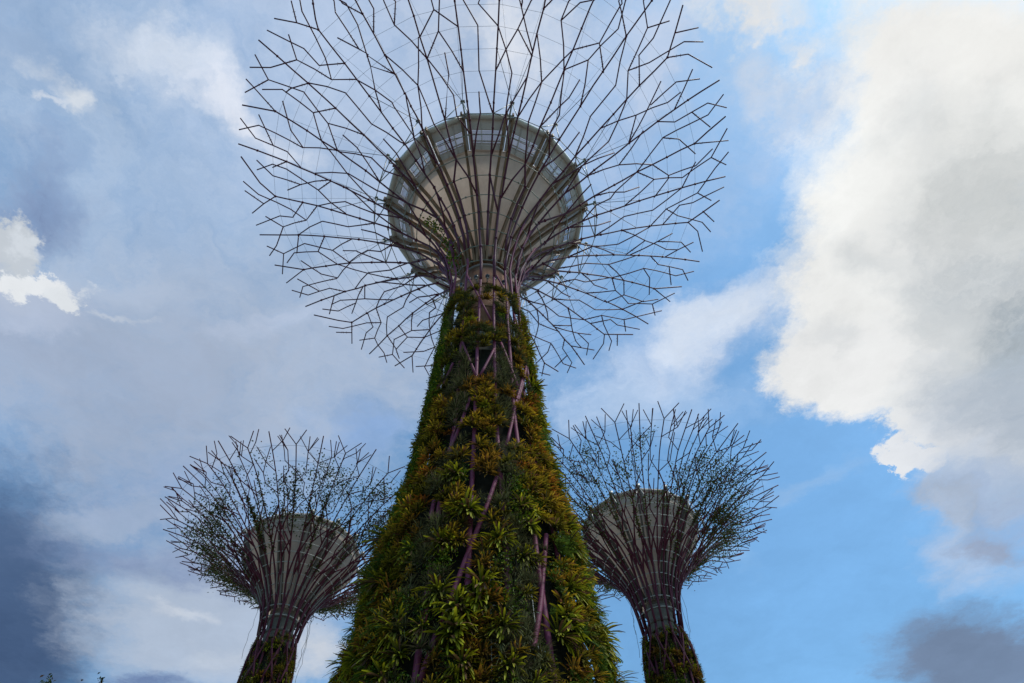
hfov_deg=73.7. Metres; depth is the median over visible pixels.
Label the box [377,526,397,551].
olive bromeliad
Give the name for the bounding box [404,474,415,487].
bronze bromeliad
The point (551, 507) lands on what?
yellow edged bromeliad
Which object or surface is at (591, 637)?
olive bromeliad
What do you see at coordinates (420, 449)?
yellow edged bromeliad
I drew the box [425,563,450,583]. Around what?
air plant
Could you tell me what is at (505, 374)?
air plant
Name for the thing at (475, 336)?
grassy tuft
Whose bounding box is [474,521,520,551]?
strap leaf plant
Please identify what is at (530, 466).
yellow edged bromeliad
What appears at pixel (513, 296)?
grassy tuft
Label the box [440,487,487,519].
strap leaf plant
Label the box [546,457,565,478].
strap leaf plant
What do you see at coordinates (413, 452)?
olive bromeliad
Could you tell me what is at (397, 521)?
strap leaf plant
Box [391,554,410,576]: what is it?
olive bromeliad
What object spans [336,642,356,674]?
yellow edged bromeliad
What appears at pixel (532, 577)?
air plant
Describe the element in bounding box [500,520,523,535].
air plant
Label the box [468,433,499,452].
yellow edged bromeliad
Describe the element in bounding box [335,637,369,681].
strap leaf plant
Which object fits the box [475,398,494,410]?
strap leaf plant
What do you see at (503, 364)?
air plant
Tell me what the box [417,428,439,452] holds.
olive bromeliad
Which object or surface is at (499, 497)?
air plant
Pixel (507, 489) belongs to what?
air plant
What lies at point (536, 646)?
air plant
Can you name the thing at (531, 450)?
yellow edged bromeliad
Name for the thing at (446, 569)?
air plant
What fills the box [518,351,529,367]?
grassy tuft
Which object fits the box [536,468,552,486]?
yellow edged bromeliad
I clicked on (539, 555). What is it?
olive bromeliad
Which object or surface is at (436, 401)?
yellow edged bromeliad
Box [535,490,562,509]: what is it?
yellow edged bromeliad
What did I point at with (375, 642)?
yellow edged bromeliad
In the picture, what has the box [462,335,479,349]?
grassy tuft
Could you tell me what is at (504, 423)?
air plant
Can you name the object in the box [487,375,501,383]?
air plant
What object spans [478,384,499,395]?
yellow edged bromeliad
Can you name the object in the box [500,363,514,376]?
air plant
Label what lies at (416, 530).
bronze bromeliad
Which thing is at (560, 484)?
strap leaf plant
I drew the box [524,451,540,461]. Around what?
olive bromeliad
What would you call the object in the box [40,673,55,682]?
broadleaf tree
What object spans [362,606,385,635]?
yellow edged bromeliad
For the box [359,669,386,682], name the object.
strap leaf plant
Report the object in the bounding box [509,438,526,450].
yellow edged bromeliad
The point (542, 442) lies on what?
yellow edged bromeliad
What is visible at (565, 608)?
olive bromeliad
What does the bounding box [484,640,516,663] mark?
air plant
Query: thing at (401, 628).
air plant
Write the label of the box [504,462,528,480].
air plant
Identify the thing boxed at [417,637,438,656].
air plant
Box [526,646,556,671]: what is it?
air plant
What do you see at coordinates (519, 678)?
air plant
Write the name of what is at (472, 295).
grassy tuft
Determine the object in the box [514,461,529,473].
rusty bromeliad
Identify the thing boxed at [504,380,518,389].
air plant
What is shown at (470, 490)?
yellow edged bromeliad
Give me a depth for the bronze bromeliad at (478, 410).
22.84 m
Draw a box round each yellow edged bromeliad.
[332,669,343,682]
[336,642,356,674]
[353,612,368,637]
[356,626,398,657]
[359,596,386,620]
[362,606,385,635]
[375,597,407,632]
[379,516,397,539]
[380,524,397,545]
[381,587,401,613]
[382,517,412,538]
[390,491,419,519]
[397,563,418,583]
[398,507,419,527]
[408,466,432,487]
[413,445,434,460]
[416,449,430,467]
[421,420,444,439]
[422,414,447,431]
[426,408,448,420]
[427,409,439,424]
[429,394,448,413]
[432,448,445,461]
[434,423,443,433]
[439,398,455,411]
[439,487,469,509]
[443,444,473,459]
[443,523,475,549]
[447,478,465,496]
[458,485,477,497]
[461,415,489,429]
[464,411,484,424]
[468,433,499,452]
[468,534,505,554]
[469,386,491,396]
[470,394,485,402]
[477,508,513,531]
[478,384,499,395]
[479,394,496,405]
[482,412,508,427]
[500,636,535,665]
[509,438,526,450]
[512,451,532,464]
[513,401,533,416]
[514,400,528,410]
[515,465,541,479]
[519,443,537,454]
[520,477,549,497]
[521,460,537,470]
[524,421,541,435]
[526,432,545,452]
[527,405,537,417]
[528,470,543,485]
[529,438,548,448]
[532,466,560,484]
[534,504,556,524]
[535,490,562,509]
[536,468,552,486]
[538,490,565,517]
[539,451,554,466]
[549,554,578,574]
[551,586,585,620]
[552,491,578,521]
[553,487,570,511]
[563,556,586,577]
[563,566,588,588]
[569,601,594,632]
[574,601,598,627]
[582,662,609,682]
[585,565,598,587]
[612,660,623,678]
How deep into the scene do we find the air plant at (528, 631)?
15.20 m
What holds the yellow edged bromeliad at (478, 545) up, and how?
attached to the steel tree at (500, 212)
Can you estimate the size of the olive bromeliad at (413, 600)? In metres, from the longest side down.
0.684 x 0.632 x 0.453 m
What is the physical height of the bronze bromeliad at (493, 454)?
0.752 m
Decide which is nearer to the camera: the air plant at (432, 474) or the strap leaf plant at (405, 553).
the strap leaf plant at (405, 553)
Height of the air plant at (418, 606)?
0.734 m
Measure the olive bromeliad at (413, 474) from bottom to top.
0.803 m
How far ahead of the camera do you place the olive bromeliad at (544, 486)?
20.21 m
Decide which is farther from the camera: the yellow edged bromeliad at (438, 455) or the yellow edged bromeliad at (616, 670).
the yellow edged bromeliad at (438, 455)
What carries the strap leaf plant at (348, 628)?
attached to the steel tree at (500, 212)
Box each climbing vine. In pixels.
[171,440,401,682]
[422,209,461,274]
[555,425,763,673]
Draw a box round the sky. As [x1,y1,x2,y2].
[0,0,1023,682]
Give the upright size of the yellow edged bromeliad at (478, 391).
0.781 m
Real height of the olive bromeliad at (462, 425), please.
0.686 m
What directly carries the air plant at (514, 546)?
attached to the steel tree at (500, 212)
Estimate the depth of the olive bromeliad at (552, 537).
18.65 m
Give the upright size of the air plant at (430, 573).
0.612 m
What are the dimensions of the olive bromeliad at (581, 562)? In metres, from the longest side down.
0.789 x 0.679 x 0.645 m
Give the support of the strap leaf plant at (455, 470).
attached to the steel tree at (500, 212)
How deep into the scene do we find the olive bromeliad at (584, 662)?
15.36 m
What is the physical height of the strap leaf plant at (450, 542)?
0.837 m
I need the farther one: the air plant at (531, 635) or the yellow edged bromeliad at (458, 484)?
the yellow edged bromeliad at (458, 484)
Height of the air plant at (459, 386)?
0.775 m
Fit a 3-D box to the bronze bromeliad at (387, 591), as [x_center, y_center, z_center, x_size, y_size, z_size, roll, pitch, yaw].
[-3.143,6.258,17.099,1.147,0.914,0.698,-31,-55,26]
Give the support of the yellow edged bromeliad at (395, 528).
attached to the steel tree at (500, 212)
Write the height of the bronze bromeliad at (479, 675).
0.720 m
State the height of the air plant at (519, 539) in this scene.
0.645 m
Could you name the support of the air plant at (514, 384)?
attached to the steel tree at (500, 212)
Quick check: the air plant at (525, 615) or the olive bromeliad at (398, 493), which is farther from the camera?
the olive bromeliad at (398, 493)
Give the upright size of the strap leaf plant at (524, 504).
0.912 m
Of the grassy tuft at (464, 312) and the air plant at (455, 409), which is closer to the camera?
the air plant at (455, 409)
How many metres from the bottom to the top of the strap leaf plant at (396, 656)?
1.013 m
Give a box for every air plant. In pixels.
[378,663,404,682]
[386,615,411,643]
[387,632,403,651]
[390,608,416,639]
[394,577,417,599]
[396,568,420,586]
[397,550,422,574]
[399,586,418,602]
[404,626,434,654]
[406,596,432,615]
[409,518,424,532]
[412,529,427,546]
[412,543,433,567]
[412,591,437,609]
[416,577,435,592]
[417,568,433,585]
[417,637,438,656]
[419,564,437,581]
[420,514,438,531]
[420,523,440,542]
[422,515,443,533]
[423,509,440,523]
[424,470,442,490]
[425,467,436,481]
[425,473,447,495]
[425,543,445,564]
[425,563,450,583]
[427,508,452,528]
[428,560,454,578]
[429,588,450,602]
[430,622,442,633]
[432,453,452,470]
[434,474,455,494]
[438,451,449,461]
[439,368,453,382]
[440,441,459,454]
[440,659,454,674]
[443,385,455,395]
[443,402,462,417]
[444,381,457,392]
[444,396,460,408]
[445,415,460,427]
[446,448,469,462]
[447,411,458,420]
[448,378,462,388]
[452,348,469,362]
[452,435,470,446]
[455,366,469,377]
[455,390,473,399]
[457,371,470,383]
[458,361,474,369]
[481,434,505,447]
[482,626,516,650]
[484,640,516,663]
[485,505,502,519]
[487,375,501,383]
[488,489,506,508]
[488,512,513,532]
[488,554,507,568]
[490,390,506,405]
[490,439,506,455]
[490,490,509,503]
[490,596,521,621]
[492,343,507,351]
[492,351,509,361]
[492,462,511,476]
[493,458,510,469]
[493,592,520,613]
[494,293,507,304]
[495,416,512,426]
[495,475,514,485]
[495,479,518,495]
[496,316,512,327]
[496,360,509,370]
[496,537,512,553]
[497,367,513,382]
[497,380,511,390]
[497,629,516,647]
[499,488,517,501]
[499,570,527,590]
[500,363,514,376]
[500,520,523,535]
[501,396,514,406]
[501,406,516,423]
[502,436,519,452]
[502,498,527,513]
[502,508,523,524]
[502,663,529,681]
[502,666,524,682]
[503,512,533,534]
[503,625,526,650]
[504,377,521,391]
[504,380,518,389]
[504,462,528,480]
[504,537,526,553]
[504,544,522,557]
[505,613,535,638]
[506,562,524,577]
[507,369,519,382]
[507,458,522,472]
[507,631,531,655]
[508,558,530,577]
[508,586,531,607]
[508,611,528,628]
[508,671,530,682]
[508,673,535,682]
[510,331,524,345]
[510,579,526,591]
[510,615,545,643]
[511,534,531,547]
[511,566,534,590]
[511,655,543,674]
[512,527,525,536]
[513,624,539,645]
[514,597,541,622]
[515,608,535,622]
[517,609,542,635]
[518,662,540,678]
[519,571,544,590]
[520,653,549,677]
[521,634,540,652]
[521,635,548,662]
[523,568,543,584]
[524,536,542,548]
[524,553,546,568]
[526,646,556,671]
[530,665,555,682]
[531,640,556,660]
[531,662,549,675]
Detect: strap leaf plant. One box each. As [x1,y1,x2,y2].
[322,653,357,682]
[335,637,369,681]
[343,622,356,641]
[344,633,385,678]
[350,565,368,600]
[352,598,377,628]
[355,657,399,682]
[357,567,389,606]
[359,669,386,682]
[360,525,384,556]
[371,602,412,655]
[375,635,413,674]
[376,568,397,597]
[390,537,422,565]
[393,509,414,527]
[400,612,433,642]
[411,570,458,609]
[420,526,454,557]
[423,607,482,658]
[425,529,465,556]
[425,583,483,634]
[434,461,474,487]
[437,642,483,679]
[438,587,474,620]
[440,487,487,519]
[440,508,455,522]
[453,560,502,603]
[453,576,492,613]
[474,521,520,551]
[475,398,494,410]
[477,403,491,413]
[479,606,525,642]
[486,647,528,680]
[507,490,535,516]
[509,544,536,570]
[514,498,545,520]
[514,510,541,538]
[516,669,552,682]
[537,409,551,433]
[541,612,583,656]
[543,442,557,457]
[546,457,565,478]
[549,529,591,563]
[549,573,589,604]
[549,603,591,650]
[553,477,571,502]
[556,514,583,541]
[565,579,597,614]
[567,568,597,600]
[574,598,611,638]
[585,625,622,669]
[596,622,623,662]
[599,644,619,677]
[600,666,639,682]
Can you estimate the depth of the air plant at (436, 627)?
15.13 m
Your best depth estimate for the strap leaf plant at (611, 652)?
16.69 m
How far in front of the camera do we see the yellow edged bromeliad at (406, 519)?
18.90 m
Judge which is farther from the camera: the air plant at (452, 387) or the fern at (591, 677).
the air plant at (452, 387)
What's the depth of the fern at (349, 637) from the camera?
16.95 m
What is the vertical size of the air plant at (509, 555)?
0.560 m
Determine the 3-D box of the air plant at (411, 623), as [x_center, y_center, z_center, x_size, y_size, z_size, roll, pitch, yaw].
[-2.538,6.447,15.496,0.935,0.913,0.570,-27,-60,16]
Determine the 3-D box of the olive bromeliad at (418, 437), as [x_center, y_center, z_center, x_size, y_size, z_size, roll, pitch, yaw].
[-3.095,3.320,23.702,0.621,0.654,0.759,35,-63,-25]
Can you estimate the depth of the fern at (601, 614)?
17.91 m
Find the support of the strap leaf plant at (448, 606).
attached to the steel tree at (500, 212)
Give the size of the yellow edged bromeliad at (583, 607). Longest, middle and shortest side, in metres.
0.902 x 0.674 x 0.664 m
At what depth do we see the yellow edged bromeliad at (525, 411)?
23.96 m
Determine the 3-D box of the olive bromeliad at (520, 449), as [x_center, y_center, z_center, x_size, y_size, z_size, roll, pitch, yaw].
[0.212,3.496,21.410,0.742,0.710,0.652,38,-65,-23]
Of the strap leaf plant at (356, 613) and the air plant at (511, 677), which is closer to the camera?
the air plant at (511, 677)
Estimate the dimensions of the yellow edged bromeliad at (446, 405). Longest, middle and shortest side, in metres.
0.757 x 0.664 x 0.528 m
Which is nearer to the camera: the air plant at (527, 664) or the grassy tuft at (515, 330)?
the air plant at (527, 664)
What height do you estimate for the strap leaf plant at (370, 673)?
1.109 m
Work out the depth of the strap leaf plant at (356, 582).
19.11 m
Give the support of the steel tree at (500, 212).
on the ground
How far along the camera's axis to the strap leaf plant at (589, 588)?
18.12 m
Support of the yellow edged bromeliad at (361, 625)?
attached to the steel tree at (500, 212)
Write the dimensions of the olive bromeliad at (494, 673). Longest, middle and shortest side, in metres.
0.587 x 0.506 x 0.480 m
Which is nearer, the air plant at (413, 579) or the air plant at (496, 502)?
the air plant at (413, 579)
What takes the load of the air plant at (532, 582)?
attached to the steel tree at (500, 212)
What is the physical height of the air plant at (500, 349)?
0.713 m
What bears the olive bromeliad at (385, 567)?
attached to the steel tree at (500, 212)
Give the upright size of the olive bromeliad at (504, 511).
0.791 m
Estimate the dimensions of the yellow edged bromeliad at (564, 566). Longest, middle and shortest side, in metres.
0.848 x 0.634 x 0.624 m
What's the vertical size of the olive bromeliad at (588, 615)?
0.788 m
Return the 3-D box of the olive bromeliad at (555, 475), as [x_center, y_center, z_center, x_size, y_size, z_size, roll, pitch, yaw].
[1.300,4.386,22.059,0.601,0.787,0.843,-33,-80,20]
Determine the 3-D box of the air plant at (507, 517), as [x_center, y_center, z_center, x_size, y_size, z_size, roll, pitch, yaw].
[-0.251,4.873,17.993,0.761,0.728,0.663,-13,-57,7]
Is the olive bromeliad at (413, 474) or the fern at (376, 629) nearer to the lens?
the fern at (376, 629)
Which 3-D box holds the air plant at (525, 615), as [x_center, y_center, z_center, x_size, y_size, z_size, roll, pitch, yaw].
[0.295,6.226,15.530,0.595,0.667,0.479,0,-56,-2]
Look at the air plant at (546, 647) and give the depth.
14.89 m
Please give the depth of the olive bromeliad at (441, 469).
20.22 m
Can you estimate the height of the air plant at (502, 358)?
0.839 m
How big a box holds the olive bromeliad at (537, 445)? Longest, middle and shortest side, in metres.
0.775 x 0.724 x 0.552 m
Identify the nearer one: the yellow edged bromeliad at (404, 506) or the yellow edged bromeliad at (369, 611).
the yellow edged bromeliad at (369, 611)
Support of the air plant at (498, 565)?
attached to the steel tree at (500, 212)
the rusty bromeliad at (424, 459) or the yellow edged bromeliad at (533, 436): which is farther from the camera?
the yellow edged bromeliad at (533, 436)
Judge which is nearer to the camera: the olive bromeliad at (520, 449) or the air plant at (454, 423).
the olive bromeliad at (520, 449)
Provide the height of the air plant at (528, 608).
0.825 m
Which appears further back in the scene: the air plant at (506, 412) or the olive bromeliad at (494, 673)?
the air plant at (506, 412)
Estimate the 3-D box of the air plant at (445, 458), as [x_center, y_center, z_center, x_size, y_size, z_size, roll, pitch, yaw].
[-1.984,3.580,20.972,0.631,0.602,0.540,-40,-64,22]
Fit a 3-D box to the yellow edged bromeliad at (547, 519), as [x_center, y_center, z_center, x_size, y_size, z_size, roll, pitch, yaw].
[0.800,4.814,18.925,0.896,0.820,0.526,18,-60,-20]
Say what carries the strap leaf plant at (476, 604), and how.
attached to the steel tree at (500, 212)
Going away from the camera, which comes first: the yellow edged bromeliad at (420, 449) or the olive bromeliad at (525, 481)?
the olive bromeliad at (525, 481)
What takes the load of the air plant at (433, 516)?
attached to the steel tree at (500, 212)
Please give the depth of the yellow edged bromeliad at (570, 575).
17.84 m
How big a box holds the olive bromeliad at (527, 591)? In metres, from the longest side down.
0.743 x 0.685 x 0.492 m
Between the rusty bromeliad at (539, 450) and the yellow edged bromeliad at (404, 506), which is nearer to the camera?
the yellow edged bromeliad at (404, 506)
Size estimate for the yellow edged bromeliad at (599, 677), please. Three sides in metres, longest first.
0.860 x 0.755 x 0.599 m
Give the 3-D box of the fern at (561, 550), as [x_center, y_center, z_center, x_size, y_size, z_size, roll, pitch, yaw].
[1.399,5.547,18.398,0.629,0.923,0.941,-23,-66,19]
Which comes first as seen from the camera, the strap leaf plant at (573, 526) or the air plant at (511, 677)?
the air plant at (511, 677)
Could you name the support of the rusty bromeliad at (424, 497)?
attached to the steel tree at (500, 212)
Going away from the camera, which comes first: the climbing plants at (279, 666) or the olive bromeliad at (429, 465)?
the olive bromeliad at (429, 465)
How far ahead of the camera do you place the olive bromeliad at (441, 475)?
19.95 m
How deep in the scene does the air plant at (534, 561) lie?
17.17 m
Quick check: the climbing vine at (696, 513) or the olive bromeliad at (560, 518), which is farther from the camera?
the climbing vine at (696, 513)
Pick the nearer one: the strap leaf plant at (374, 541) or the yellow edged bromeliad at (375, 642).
the yellow edged bromeliad at (375, 642)
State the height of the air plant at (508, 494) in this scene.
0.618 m
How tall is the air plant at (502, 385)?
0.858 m
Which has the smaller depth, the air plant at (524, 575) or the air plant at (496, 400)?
the air plant at (524, 575)
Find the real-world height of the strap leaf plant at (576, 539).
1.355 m
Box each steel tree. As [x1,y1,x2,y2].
[160,428,404,682]
[238,0,728,682]
[551,401,779,682]
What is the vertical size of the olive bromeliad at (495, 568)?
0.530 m
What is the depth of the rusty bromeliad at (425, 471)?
20.59 m
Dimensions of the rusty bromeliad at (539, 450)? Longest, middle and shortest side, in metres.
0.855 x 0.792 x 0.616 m
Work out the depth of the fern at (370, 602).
17.15 m
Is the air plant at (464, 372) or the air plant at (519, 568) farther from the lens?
the air plant at (464, 372)
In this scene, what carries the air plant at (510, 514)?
attached to the steel tree at (500, 212)
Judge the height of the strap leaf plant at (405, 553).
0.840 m
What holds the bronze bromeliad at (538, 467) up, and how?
attached to the steel tree at (500, 212)
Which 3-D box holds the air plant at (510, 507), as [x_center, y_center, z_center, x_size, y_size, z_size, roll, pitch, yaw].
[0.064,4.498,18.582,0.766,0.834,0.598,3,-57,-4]
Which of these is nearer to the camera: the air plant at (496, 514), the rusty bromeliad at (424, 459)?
the air plant at (496, 514)
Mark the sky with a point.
(853, 301)
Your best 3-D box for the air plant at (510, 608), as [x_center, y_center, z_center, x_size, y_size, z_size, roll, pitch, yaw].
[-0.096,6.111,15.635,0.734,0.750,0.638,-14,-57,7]
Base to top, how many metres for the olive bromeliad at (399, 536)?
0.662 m
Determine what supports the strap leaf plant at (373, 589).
attached to the steel tree at (500, 212)
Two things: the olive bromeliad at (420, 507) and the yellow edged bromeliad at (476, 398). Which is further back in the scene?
the yellow edged bromeliad at (476, 398)
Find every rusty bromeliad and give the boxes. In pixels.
[407,493,435,511]
[412,454,432,472]
[412,465,435,483]
[443,428,453,434]
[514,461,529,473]
[530,443,545,457]
[548,472,560,494]
[553,494,565,509]
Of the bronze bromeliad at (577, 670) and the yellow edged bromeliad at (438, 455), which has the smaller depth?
the bronze bromeliad at (577, 670)
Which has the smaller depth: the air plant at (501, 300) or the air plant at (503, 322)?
the air plant at (503, 322)
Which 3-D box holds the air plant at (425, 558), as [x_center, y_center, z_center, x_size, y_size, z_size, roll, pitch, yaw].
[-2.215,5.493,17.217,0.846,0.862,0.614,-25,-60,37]
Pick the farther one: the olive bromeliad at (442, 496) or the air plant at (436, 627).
the olive bromeliad at (442, 496)
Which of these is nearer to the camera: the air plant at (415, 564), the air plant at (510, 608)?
the air plant at (510, 608)
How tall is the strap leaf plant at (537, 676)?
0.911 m
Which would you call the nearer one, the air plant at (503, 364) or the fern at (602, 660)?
the fern at (602, 660)
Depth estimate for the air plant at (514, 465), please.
20.43 m
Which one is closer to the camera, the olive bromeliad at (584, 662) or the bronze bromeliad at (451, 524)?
the olive bromeliad at (584, 662)
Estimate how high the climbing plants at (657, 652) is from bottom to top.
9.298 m
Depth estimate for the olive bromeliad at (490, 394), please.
23.74 m
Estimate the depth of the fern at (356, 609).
17.54 m
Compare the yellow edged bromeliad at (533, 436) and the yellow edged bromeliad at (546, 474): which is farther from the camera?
the yellow edged bromeliad at (533, 436)
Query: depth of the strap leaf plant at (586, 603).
17.50 m
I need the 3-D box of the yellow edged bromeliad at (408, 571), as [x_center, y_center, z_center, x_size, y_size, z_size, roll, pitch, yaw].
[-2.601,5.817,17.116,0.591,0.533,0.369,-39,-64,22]
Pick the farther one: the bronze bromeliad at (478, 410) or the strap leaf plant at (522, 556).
the bronze bromeliad at (478, 410)
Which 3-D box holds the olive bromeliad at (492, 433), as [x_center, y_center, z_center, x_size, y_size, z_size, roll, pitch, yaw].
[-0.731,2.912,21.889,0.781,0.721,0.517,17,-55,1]
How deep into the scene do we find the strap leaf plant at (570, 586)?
17.26 m
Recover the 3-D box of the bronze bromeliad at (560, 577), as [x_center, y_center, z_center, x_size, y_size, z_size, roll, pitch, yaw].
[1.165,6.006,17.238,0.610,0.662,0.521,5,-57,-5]
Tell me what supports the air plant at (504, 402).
attached to the steel tree at (500, 212)
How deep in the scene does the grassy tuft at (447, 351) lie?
27.23 m
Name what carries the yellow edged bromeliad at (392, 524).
attached to the steel tree at (500, 212)
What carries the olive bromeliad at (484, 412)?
attached to the steel tree at (500, 212)
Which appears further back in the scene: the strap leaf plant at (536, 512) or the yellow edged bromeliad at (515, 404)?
the yellow edged bromeliad at (515, 404)
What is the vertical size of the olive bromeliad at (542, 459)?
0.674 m
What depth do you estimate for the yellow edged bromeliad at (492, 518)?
18.02 m
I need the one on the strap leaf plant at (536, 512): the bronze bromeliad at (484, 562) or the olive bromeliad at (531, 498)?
the olive bromeliad at (531, 498)
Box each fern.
[338,635,356,660]
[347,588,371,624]
[349,665,381,682]
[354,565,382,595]
[358,597,403,647]
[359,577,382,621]
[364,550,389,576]
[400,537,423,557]
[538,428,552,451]
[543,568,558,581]
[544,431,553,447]
[550,605,561,620]
[554,531,577,565]
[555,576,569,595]
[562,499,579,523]
[569,669,593,682]
[578,617,602,649]
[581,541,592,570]
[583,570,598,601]
[593,609,608,623]
[593,646,610,678]
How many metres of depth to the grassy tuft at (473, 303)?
29.91 m
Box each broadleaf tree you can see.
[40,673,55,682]
[81,672,104,682]
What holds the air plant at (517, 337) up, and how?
attached to the steel tree at (500, 212)
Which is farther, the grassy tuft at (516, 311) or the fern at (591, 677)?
the grassy tuft at (516, 311)
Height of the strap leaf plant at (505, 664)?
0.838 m
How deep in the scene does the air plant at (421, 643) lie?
14.87 m
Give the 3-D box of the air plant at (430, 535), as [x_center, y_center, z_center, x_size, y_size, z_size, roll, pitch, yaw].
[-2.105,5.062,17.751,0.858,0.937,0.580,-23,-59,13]
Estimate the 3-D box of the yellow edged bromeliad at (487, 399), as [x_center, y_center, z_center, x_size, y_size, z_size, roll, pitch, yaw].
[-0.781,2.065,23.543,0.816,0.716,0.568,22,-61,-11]
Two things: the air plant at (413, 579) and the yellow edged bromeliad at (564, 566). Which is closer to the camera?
the air plant at (413, 579)
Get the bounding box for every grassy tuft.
[442,347,451,356]
[455,306,471,316]
[461,292,474,300]
[462,321,477,336]
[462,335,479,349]
[464,327,476,335]
[467,300,475,308]
[471,330,486,339]
[477,320,492,333]
[481,287,492,294]
[482,323,502,337]
[483,282,494,290]
[493,299,503,307]
[497,287,507,295]
[510,293,519,304]
[510,325,521,335]
[511,302,522,315]
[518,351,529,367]
[523,380,537,398]
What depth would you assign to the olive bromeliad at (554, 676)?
14.36 m
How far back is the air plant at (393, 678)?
14.42 m
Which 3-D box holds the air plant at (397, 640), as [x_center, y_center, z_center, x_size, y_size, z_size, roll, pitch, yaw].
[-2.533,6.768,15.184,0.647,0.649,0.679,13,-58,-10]
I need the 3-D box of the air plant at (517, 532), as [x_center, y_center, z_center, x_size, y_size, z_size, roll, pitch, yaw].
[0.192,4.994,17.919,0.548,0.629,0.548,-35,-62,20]
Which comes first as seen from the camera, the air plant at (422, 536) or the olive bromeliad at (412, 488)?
the air plant at (422, 536)
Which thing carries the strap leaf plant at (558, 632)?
attached to the steel tree at (500, 212)
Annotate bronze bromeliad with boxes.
[347,618,378,655]
[370,572,405,606]
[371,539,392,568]
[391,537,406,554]
[394,506,422,535]
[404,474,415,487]
[405,523,422,541]
[419,642,447,681]
[421,437,441,458]
[429,426,443,438]
[434,397,453,414]
[439,519,461,535]
[459,605,486,635]
[459,660,497,682]
[464,452,497,467]
[465,549,498,570]
[468,407,486,417]
[470,636,499,669]
[473,460,499,476]
[475,579,516,607]
[478,417,497,430]
[481,447,502,462]
[523,424,539,441]
[525,455,546,477]
[546,568,568,586]
[560,653,592,682]
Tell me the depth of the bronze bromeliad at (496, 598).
15.78 m
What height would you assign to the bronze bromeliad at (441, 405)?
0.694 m
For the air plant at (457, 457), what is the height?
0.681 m
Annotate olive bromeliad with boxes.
[342,662,373,682]
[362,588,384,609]
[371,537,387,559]
[374,556,395,579]
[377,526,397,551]
[381,544,402,567]
[385,557,400,574]
[391,522,410,542]
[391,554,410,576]
[392,482,407,500]
[400,592,422,612]
[401,489,421,504]
[405,483,415,498]
[405,498,431,518]
[410,442,419,457]
[411,464,422,481]
[413,430,423,443]
[414,470,429,488]
[416,413,431,432]
[416,460,437,473]
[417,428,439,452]
[425,436,443,450]
[432,469,448,481]
[432,484,455,502]
[437,459,456,474]
[449,504,470,515]
[452,514,475,531]
[458,413,474,429]
[475,435,491,441]
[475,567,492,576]
[478,426,499,436]
[480,408,493,417]
[481,390,496,398]
[482,666,503,682]
[484,566,504,579]
[486,404,507,417]
[490,501,517,519]
[495,452,515,467]
[507,445,529,457]
[510,472,536,487]
[514,581,540,601]
[517,414,535,430]
[519,494,538,508]
[520,544,550,567]
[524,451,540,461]
[526,442,544,457]
[527,414,543,425]
[534,496,552,511]
[536,452,549,462]
[536,475,553,490]
[536,480,553,495]
[541,457,552,469]
[542,668,565,682]
[545,516,570,535]
[547,467,562,484]
[548,530,567,546]
[550,511,571,527]
[556,604,577,618]
[569,648,598,673]
[572,548,586,563]
[575,548,588,571]
[581,611,597,631]
[586,622,604,651]
[591,624,611,641]
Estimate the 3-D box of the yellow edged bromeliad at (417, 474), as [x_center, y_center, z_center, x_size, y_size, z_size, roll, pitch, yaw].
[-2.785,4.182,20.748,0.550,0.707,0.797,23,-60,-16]
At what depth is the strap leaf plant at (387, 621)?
15.52 m
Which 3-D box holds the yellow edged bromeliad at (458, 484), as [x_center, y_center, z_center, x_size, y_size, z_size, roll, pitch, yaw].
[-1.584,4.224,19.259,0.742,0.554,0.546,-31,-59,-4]
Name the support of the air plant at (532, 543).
attached to the steel tree at (500, 212)
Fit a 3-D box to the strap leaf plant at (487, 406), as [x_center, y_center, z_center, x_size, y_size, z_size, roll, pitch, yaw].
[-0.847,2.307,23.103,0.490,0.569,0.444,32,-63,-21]
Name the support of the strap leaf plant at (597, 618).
attached to the steel tree at (500, 212)
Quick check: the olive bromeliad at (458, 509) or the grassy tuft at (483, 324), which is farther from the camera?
the grassy tuft at (483, 324)
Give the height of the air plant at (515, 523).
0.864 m
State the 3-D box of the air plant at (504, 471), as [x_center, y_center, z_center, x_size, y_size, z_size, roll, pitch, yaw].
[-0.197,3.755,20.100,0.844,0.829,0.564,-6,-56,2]
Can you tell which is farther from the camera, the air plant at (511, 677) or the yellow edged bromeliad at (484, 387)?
the yellow edged bromeliad at (484, 387)
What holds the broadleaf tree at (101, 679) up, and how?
on the plaza paving

